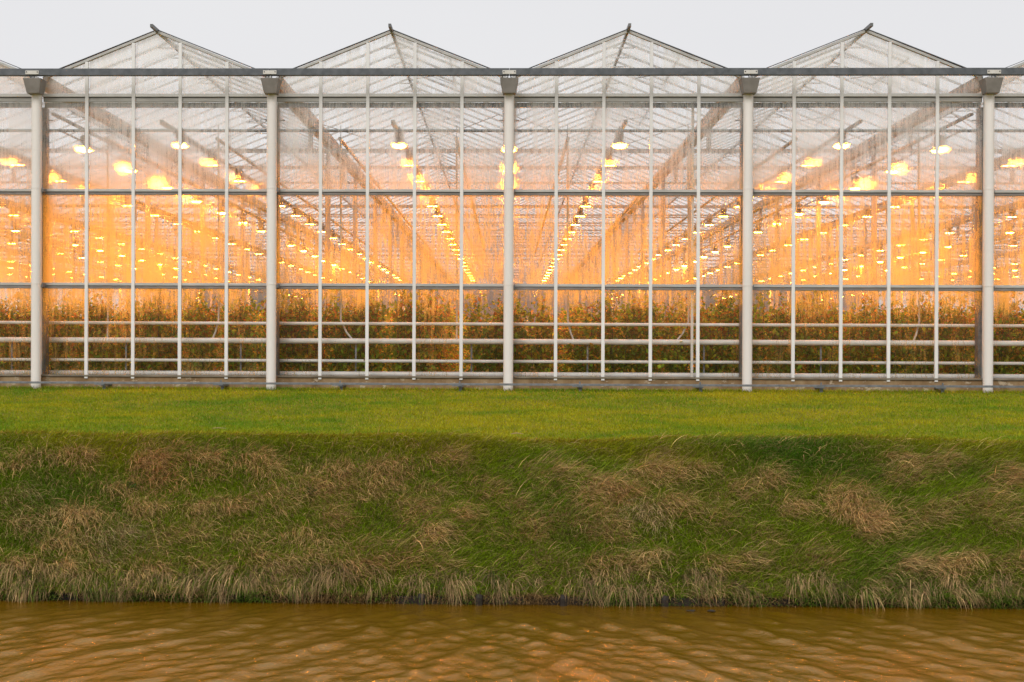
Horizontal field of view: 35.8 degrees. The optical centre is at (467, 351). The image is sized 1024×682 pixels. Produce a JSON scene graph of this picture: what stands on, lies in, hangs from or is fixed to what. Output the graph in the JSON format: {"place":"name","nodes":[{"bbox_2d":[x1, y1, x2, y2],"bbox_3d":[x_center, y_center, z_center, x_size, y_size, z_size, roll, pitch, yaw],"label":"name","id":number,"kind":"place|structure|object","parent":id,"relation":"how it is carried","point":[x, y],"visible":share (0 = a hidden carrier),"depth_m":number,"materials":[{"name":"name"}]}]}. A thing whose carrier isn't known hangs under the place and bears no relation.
{"place":"outdoors","nodes":[
{"label":"outdoors","id":0,"kind":"place"},
{"bbox_2d":[0,599,1023,681],"bbox_3d":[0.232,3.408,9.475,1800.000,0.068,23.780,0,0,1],"label":"canal water","id":1,"kind":"structure","parent":0,"point":[101,641],"depth_m":18.38,"materials":[{"name":"brown liquid"}]},
{"bbox_2d":[396,593,724,606],"bbox_3d":[1.233,3.567,21.181,4.400,0.654,0.145,0,0,1],"label":"timber shoring","id":2,"kind":"object","parent":1,"relation":"in","point":[562,600],"visible":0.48,"depth_m":21.21,"materials":[{"name":"brown wood"}]},
{"bbox_2d":[0,425,1023,609],"bbox_3d":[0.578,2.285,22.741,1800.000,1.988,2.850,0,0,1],"label":"bank","id":3,"kind":"structure","parent":0,"point":[453,539],"depth_m":22.43,"materials":[{"name":"green plant"}]},
{"bbox_2d":[127,481,138,489],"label":"weed","id":4,"kind":"object","parent":3,"relation":"on","point":[132,485],"visible":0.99,"depth_m":23.05,"materials":[{"name":"green plant"}]},
{"bbox_2d":[305,487,318,494],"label":"weed","id":5,"kind":"object","parent":3,"relation":"on","point":[308,488],"visible":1,"depth_m":22.87,"materials":[{"name":"green plant"}]},
{"bbox_2d":[0,385,1023,487],"bbox_3d":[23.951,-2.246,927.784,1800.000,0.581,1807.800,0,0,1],"label":"lawn","id":6,"kind":"structure","parent":0,"point":[508,402],"depth_m":28.40,"materials":[{"name":"green plant"}]},
{"bbox_2d":[0,23,1023,392],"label":"greenhouse","id":7,"kind":"object","parent":6,"relation":"on","point":[114,175],"visible":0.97,"depth_m":32.33,"materials":[{"name":"glass"}]},
{"bbox_2d":[107,152,324,336],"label":"irrigation pipe","id":8,"kind":"object","parent":7,"relation":"hanging from","point":[245,210],"visible":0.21,"depth_m":47.89,"materials":[{"name":"plastic"}]},
{"bbox_2d":[234,165,243,181],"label":"grow lamp","id":9,"kind":"object","parent":7,"relation":"hanging from","point":[240,173],"visible":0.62,"depth_m":42.24,"materials":[{"name":"metal"}]},
{"bbox_2d":[258,221,265,231],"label":"grow lamp","id":10,"kind":"object","parent":7,"relation":"hanging from","point":[264,230],"visible":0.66,"depth_m":61.39,"materials":[{"name":"metal"}]},
{"bbox_2d":[212,139,377,337],"bbox_3d":[-4.716,-2.560,52.900,0.160,4.457,40.050,0,0,1],"label":"irrigation pipe","id":11,"kind":"object","parent":7,"relation":"hanging from","point":[315,208],"visible":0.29,"depth_m":35.39,"materials":[{"name":"plastic"}]},
{"bbox_2d":[291,203,300,215],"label":"grow lamp","id":12,"kind":"object","parent":7,"relation":"hanging from","point":[294,210],"visible":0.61,"depth_m":53.47,"materials":[{"name":"metal"}]},
{"bbox_2d":[330,228,336,238],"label":"grow lamp","id":13,"kind":"object","parent":7,"relation":"hanging from","point":[333,235],"visible":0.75,"depth_m":64.74,"materials":[{"name":"metal"}]},
{"bbox_2d":[338,128,431,337],"bbox_3d":[-2.011,-2.547,52.830,0.317,4.462,40.050,0,0,1],"label":"irrigation pipe","id":14,"kind":"object","parent":7,"relation":"hanging from","point":[343,143],"visible":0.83,"depth_m":32.95,"materials":[{"name":"plastic"}]},
{"bbox_2d":[396,126,405,147],"bbox_3d":[-1.487,-4.690,34.728,0.388,0.455,0.400,0,0,1],"label":"grow lamp","id":15,"kind":"object","parent":7,"relation":"hanging from","point":[399,138],"visible":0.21,"depth_m":34.60,"materials":[{"name":"metal"}]},
{"bbox_2d":[406,153,417,165],"bbox_3d":[-1.390,-4.704,38.477,0.388,0.455,0.400,0,0,1],"label":"grow lamp","id":16,"kind":"object","parent":7,"relation":"hanging from","point":[409,159],"visible":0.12,"depth_m":38.34,"materials":[{"name":"metal"}]},
{"bbox_2d":[432,204,442,215],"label":"grow lamp","id":17,"kind":"object","parent":7,"relation":"hanging from","point":[436,213],"visible":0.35,"depth_m":53.36,"materials":[{"name":"metal"}]},
{"bbox_2d":[454,138,482,338],"bbox_3d":[0.281,-2.544,52.771,0.083,4.451,40.050,0,0,1],"label":"irrigation pipe","id":18,"kind":"object","parent":7,"relation":"hanging from","point":[457,243],"visible":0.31,"depth_m":32.88,"materials":[{"name":"plastic"}]},
{"bbox_2d":[0,321,1023,326],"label":"heating pipe","id":19,"kind":"object","parent":7,"relation":"attached to","point":[501,324],"visible":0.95,"depth_m":32.70,"materials":[{"name":"white metal"}]},
{"bbox_2d":[0,379,1023,392],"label":"foundation","id":20,"kind":"object","parent":7,"relation":"attached to","point":[821,387],"visible":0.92,"depth_m":31.67,"materials":[{"name":"concrete"}]},
{"bbox_2d":[535,125,573,338],"bbox_3d":[2.639,-2.532,52.710,0.200,4.457,40.050,0,0,1],"label":"irrigation pipe","id":21,"kind":"object","parent":7,"relation":"hanging from","point":[567,247],"visible":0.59,"depth_m":32.82,"materials":[{"name":"plastic"}]},
{"bbox_2d":[570,213,580,224],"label":"grow lamp","id":22,"kind":"object","parent":7,"relation":"hanging from","point":[575,221],"visible":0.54,"depth_m":56.98,"materials":[{"name":"metal"}]},
{"bbox_2d":[575,204,585,216],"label":"grow lamp","id":23,"kind":"object","parent":7,"relation":"hanging from","point":[580,212],"visible":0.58,"depth_m":53.24,"materials":[{"name":"metal"}]},
{"bbox_2d":[579,197,591,206],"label":"grow lamp","id":24,"kind":"object","parent":7,"relation":"hanging from","point":[584,201],"visible":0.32,"depth_m":49.49,"materials":[{"name":"metal"}]},
{"bbox_2d":[594,171,605,181],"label":"grow lamp","id":25,"kind":"object","parent":7,"relation":"hanging from","point":[599,178],"visible":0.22,"depth_m":41.99,"materials":[{"name":"metal"}]},
{"bbox_2d":[600,148,615,165],"bbox_3d":[3.408,-4.686,38.353,0.388,0.455,0.400,0,0,1],"label":"grow lamp","id":26,"kind":"object","parent":7,"relation":"hanging from","point":[610,163],"visible":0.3,"depth_m":38.24,"materials":[{"name":"metal"}]},
{"bbox_2d":[610,127,625,147],"bbox_3d":[3.312,-4.672,34.604,0.388,0.455,0.400,0,0,1],"label":"grow lamp","id":27,"kind":"object","parent":7,"relation":"hanging from","point":[620,141],"visible":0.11,"depth_m":34.49,"materials":[{"name":"metal"}]},
{"bbox_2d":[591,137,689,338],"bbox_3d":[4.972,-2.521,52.650,0.277,4.462,40.050,0,0,1],"label":"irrigation pipe","id":28,"kind":"object","parent":7,"relation":"hanging from","point":[626,210],"visible":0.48,"depth_m":32.77,"materials":[{"name":"plastic"}]},
{"bbox_2d":[704,213,713,224],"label":"grow lamp","id":29,"kind":"object","parent":7,"relation":"hanging from","point":[709,221],"visible":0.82,"depth_m":56.85,"materials":[{"name":"metal"}]},
{"bbox_2d":[711,243,717,252],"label":"grow lamp","id":30,"kind":"object","parent":7,"relation":"hanging from","point":[714,249],"visible":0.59,"depth_m":73.66,"materials":[{"name":"metal"}]},
{"bbox_2d":[639,140,795,339],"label":"irrigation pipe","id":31,"kind":"object","parent":7,"relation":"hanging from","point":[709,200],"visible":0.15,"depth_m":45.81,"materials":[{"name":"plastic"}]},
{"bbox_2d":[718,204,728,216],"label":"grow lamp","id":32,"kind":"object","parent":7,"relation":"hanging from","point":[723,212],"visible":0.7,"depth_m":53.11,"materials":[{"name":"metal"}]},
{"bbox_2d":[795,201,802,214],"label":"grow lamp","id":33,"kind":"object","parent":7,"relation":"hanging from","point":[798,211],"visible":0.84,"depth_m":52.40,"materials":[{"name":"metal"}]},
{"bbox_2d":[695,141,919,339],"bbox_3d":[9.759,-2.505,52.527,0.160,4.457,40.050,0,0,1],"label":"irrigation pipe","id":34,"kind":"object","parent":7,"relation":"hanging from","point":[804,197],"visible":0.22,"depth_m":38.69,"materials":[{"name":"plastic"}]},
{"bbox_2d":[818,197,829,203],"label":"grow lamp","id":35,"kind":"object","parent":7,"relation":"hanging from","point":[823,200],"visible":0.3,"depth_m":48.18,"materials":[{"name":"metal"}]},
{"bbox_2d":[863,204,870,216],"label":"grow lamp","id":36,"kind":"object","parent":7,"relation":"attached to","point":[866,212],"visible":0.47,"depth_m":52.98,"materials":[{"name":"metal"}]},
{"bbox_2d":[1006,204,1016,216],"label":"grow lamp","id":37,"kind":"object","parent":7,"relation":"attached to","point":[1011,212],"visible":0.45,"depth_m":52.87,"materials":[{"name":"metal"}]},
{"bbox_2d":[0,358,1023,364],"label":"heating pipe","id":38,"kind":"object","parent":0,"point":[521,361],"visible":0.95,"depth_m":32.69,"materials":[{"name":"white metal"}]},
{"bbox_2d":[0,592,1023,607],"bbox_3d":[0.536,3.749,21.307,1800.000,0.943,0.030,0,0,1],"label":"bank toe","id":39,"kind":"object","parent":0,"point":[62,597],"visible":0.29,"depth_m":21.36,"materials":[{"name":"brown soil"}]},
{"bbox_2d":[0,0,1023,314],"label":"sky","id":40,"kind":"structure","parent":0,"point":[509,34],"materials":[{"name":"white"}]},
{"bbox_2d":[18,365,1020,373],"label":"greenhouse floor","id":41,"kind":"structure","parent":0,"point":[529,371],"depth_m":57.27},
{"bbox_2d":[0,296,22,369],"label":"rose bush","id":42,"kind":"object","parent":41,"relation":"on","point":[4,346],"visible":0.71,"depth_m":33.47,"materials":[{"name":"green plant"}]},
{"bbox_2d":[11,342,12,369],"bbox_3d":[-9.511,0.219,33.087,0.080,1.000,0.070,0,0,1],"label":"pipe stand","id":43,"kind":"object","parent":41,"relation":"on","point":[11,355],"visible":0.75,"depth_m":33.09,"materials":[{"name":"metal"}]},
{"bbox_2d":[0,337,1023,345],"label":"heating pipe","id":44,"kind":"object","parent":43,"relation":"attached to","point":[515,341],"visible":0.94,"depth_m":32.70,"materials":[{"name":"white metal"}]},
{"bbox_2d":[1,370,1023,377],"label":"heating pipe","id":45,"kind":"object","parent":43,"relation":"attached to","point":[577,374],"visible":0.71,"depth_m":32.69,"materials":[{"name":"white metal"}]},
{"bbox_2d":[5,296,59,369],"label":"rose bush","id":46,"kind":"object","parent":41,"relation":"on","point":[25,331],"visible":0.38,"depth_m":33.66,"materials":[{"name":"green plant"}]},
{"bbox_2d":[49,297,90,369],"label":"rose bush","id":47,"kind":"object","parent":41,"relation":"on","point":[59,350],"visible":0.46,"depth_m":33.45,"materials":[{"name":"green plant"}]},
{"bbox_2d":[65,285,128,369],"bbox_3d":[-7.845,-0.351,33.696,1.162,2.174,1.384,0,0,37],"label":"rose bush","id":48,"kind":"object","parent":41,"relation":"on","point":[93,351],"visible":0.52,"depth_m":33.54,"materials":[{"name":"green plant"}]},
{"bbox_2d":[125,343,126,369],"bbox_3d":[-7.111,0.228,33.026,0.080,1.000,0.070,0,0,1],"label":"pipe stand","id":49,"kind":"object","parent":41,"relation":"on","point":[125,355],"visible":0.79,"depth_m":33.03,"materials":[{"name":"metal"}]},
{"bbox_2d":[107,298,160,370],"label":"rose bush","id":50,"kind":"object","parent":41,"relation":"on","point":[127,329],"visible":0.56,"depth_m":33.52,"materials":[{"name":"green plant"}]},
{"bbox_2d":[135,289,202,370],"bbox_3d":[-6.286,-0.368,33.557,1.614,2.208,1.247,0,0,11],"label":"rose bush","id":51,"kind":"object","parent":41,"relation":"on","point":[161,331],"visible":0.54,"depth_m":33.37,"materials":[{"name":"green plant"}]},
{"bbox_2d":[177,289,224,370],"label":"rose bush","id":52,"kind":"object","parent":41,"relation":"on","point":[201,351],"visible":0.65,"depth_m":33.44,"materials":[{"name":"green plant"}]},
{"bbox_2d":[207,289,262,370],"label":"rose bush","id":53,"kind":"object","parent":41,"relation":"on","point":[235,331],"visible":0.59,"depth_m":33.56,"materials":[{"name":"green plant"}]},
{"bbox_2d":[240,343,241,370],"bbox_3d":[-4.712,0.237,32.964,0.080,1.000,0.070,0,0,1],"label":"pipe stand","id":54,"kind":"object","parent":41,"relation":"on","point":[240,356],"visible":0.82,"depth_m":32.97,"materials":[{"name":"metal"}]},
{"bbox_2d":[240,286,300,370],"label":"rose bush","id":55,"kind":"object","parent":41,"relation":"on","point":[284,351],"visible":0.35,"depth_m":33.38,"materials":[{"name":"green plant"}]},
{"bbox_2d":[280,289,340,370],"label":"rose bush","id":56,"kind":"object","parent":41,"relation":"on","point":[304,352],"visible":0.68,"depth_m":33.36,"materials":[{"name":"green plant"}]},
{"bbox_2d":[312,289,361,370],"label":"rose bush","id":57,"kind":"object","parent":41,"relation":"on","point":[339,333],"visible":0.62,"depth_m":33.43,"materials":[{"name":"green plant"}]},
{"bbox_2d":[355,344,356,370],"bbox_3d":[-2.313,0.246,32.902,0.080,1.000,0.070,0,0,1],"label":"pipe stand","id":58,"kind":"object","parent":41,"relation":"on","point":[355,356],"visible":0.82,"depth_m":32.91,"materials":[{"name":"metal"}]},
{"bbox_2d":[335,281,391,371],"bbox_3d":[-2.148,-0.371,33.457,1.232,2.259,1.467,0,0,-22],"label":"rose bush","id":59,"kind":"object","parent":41,"relation":"on","point":[360,330],"visible":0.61,"depth_m":33.28,"materials":[{"name":"green plant"}]},
{"bbox_2d":[364,289,428,371],"bbox_3d":[-1.483,-0.409,33.544,1.395,2.260,1.136,0,0,3],"label":"rose bush","id":60,"kind":"object","parent":41,"relation":"on","point":[396,348],"visible":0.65,"depth_m":33.34,"materials":[{"name":"green plant"}]},
{"bbox_2d":[393,281,459,371],"bbox_3d":[-0.825,-0.372,33.643,1.286,2.256,1.664,0,0,42],"label":"rose bush","id":61,"kind":"object","parent":41,"relation":"on","point":[424,350],"visible":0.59,"depth_m":33.37,"materials":[{"name":"green plant"}]},
{"bbox_2d":[455,293,502,371],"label":"rose bush","id":62,"kind":"object","parent":41,"relation":"on","point":[474,332],"visible":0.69,"depth_m":33.20,"materials":[{"name":"green plant"}]},
{"bbox_2d":[0,294,1023,373],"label":"rose crop","id":63,"kind":"object","parent":41,"relation":"on","point":[454,355],"visible":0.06,"depth_m":36.34,"materials":[{"name":"green plant"}]},
{"bbox_2d":[483,290,542,371],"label":"rose bush","id":64,"kind":"object","parent":41,"relation":"on","point":[517,333],"visible":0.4,"depth_m":33.35,"materials":[{"name":"green plant"}]},
{"bbox_2d":[517,292,568,371],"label":"rose bush","id":65,"kind":"object","parent":41,"relation":"on","point":[537,351],"visible":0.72,"depth_m":33.41,"materials":[{"name":"green plant"}]},
{"bbox_2d":[553,301,612,376],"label":"rose bush","id":66,"kind":"object","parent":41,"relation":"on","point":[581,352],"visible":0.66,"depth_m":33.07,"materials":[{"name":"green plant"}]},
{"bbox_2d":[595,290,645,372],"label":"rose bush","id":67,"kind":"object","parent":41,"relation":"on","point":[614,350],"visible":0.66,"depth_m":33.23,"materials":[{"name":"green plant"}]},
{"bbox_2d":[611,287,673,372],"bbox_3d":[3.666,-0.308,33.474,1.387,2.174,1.165,0,0,9],"label":"rose bush","id":68,"kind":"object","parent":41,"relation":"on","point":[640,353],"visible":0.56,"depth_m":33.37,"materials":[{"name":"green plant"}]},
{"bbox_2d":[653,292,704,372],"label":"rose bush","id":69,"kind":"object","parent":41,"relation":"on","point":[679,354],"visible":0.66,"depth_m":33.26,"materials":[{"name":"green plant"}]},
{"bbox_2d":[703,345,704,372],"bbox_3d":[4.885,0.274,32.716,0.080,1.000,0.070,0,0,1],"label":"pipe stand","id":70,"kind":"object","parent":41,"relation":"on","point":[703,358],"visible":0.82,"depth_m":32.72,"materials":[{"name":"metal"}]},
{"bbox_2d":[684,290,738,372],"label":"rose bush","id":71,"kind":"object","parent":41,"relation":"on","point":[714,352],"visible":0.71,"depth_m":33.11,"materials":[{"name":"green plant"}]},
{"bbox_2d":[721,290,777,372],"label":"rose bush","id":72,"kind":"object","parent":41,"relation":"on","point":[755,333],"visible":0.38,"depth_m":33.26,"materials":[{"name":"green plant"}]},
{"bbox_2d":[755,292,817,372],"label":"rose bush","id":73,"kind":"object","parent":41,"relation":"on","point":[777,333],"visible":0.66,"depth_m":33.07,"materials":[{"name":"green plant"}]},
{"bbox_2d":[786,284,849,372],"bbox_3d":[7.363,-0.387,33.283,1.306,2.285,1.604,0,0,4],"label":"rose bush","id":74,"kind":"object","parent":41,"relation":"on","point":[812,354],"visible":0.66,"depth_m":33.33,"materials":[{"name":"green plant"}]},
{"bbox_2d":[820,345,821,372],"bbox_3d":[7.284,0.283,32.654,0.080,1.000,0.070,0,0,1],"label":"pipe stand","id":75,"kind":"object","parent":41,"relation":"on","point":[820,358],"visible":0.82,"depth_m":32.66,"materials":[{"name":"metal"}]},
{"bbox_2d":[829,293,884,373],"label":"rose bush","id":76,"kind":"object","parent":41,"relation":"on","point":[853,351],"visible":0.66,"depth_m":33.13,"materials":[{"name":"green plant"}]},
{"bbox_2d":[862,293,925,373],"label":"rose bush","id":77,"kind":"object","parent":41,"relation":"on","point":[897,351],"visible":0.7,"depth_m":32.95,"materials":[{"name":"green plant"}]},
{"bbox_2d":[900,291,955,373],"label":"rose bush","id":78,"kind":"object","parent":41,"relation":"on","point":[926,333],"visible":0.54,"depth_m":33.04,"materials":[{"name":"green plant"}]},
{"bbox_2d":[926,293,1007,373],"bbox_3d":[10.316,-0.315,33.258,1.371,2.162,1.684,0,0,-26],"label":"rose bush","id":79,"kind":"object","parent":41,"relation":"on","point":[965,354],"visible":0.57,"depth_m":33.28,"materials":[{"name":"green plant"}]},
{"bbox_2d":[963,288,1023,373],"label":"rose bush","id":80,"kind":"object","parent":41,"relation":"on","point":[1004,334],"visible":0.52,"depth_m":32.84,"materials":[{"name":"green plant"}]},
{"bbox_2d":[1000,293,1023,373],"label":"rose bush","id":81,"kind":"object","parent":41,"relation":"on","point":[1018,351],"visible":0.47,"depth_m":32.96,"materials":[{"name":"green plant"}]}
]}

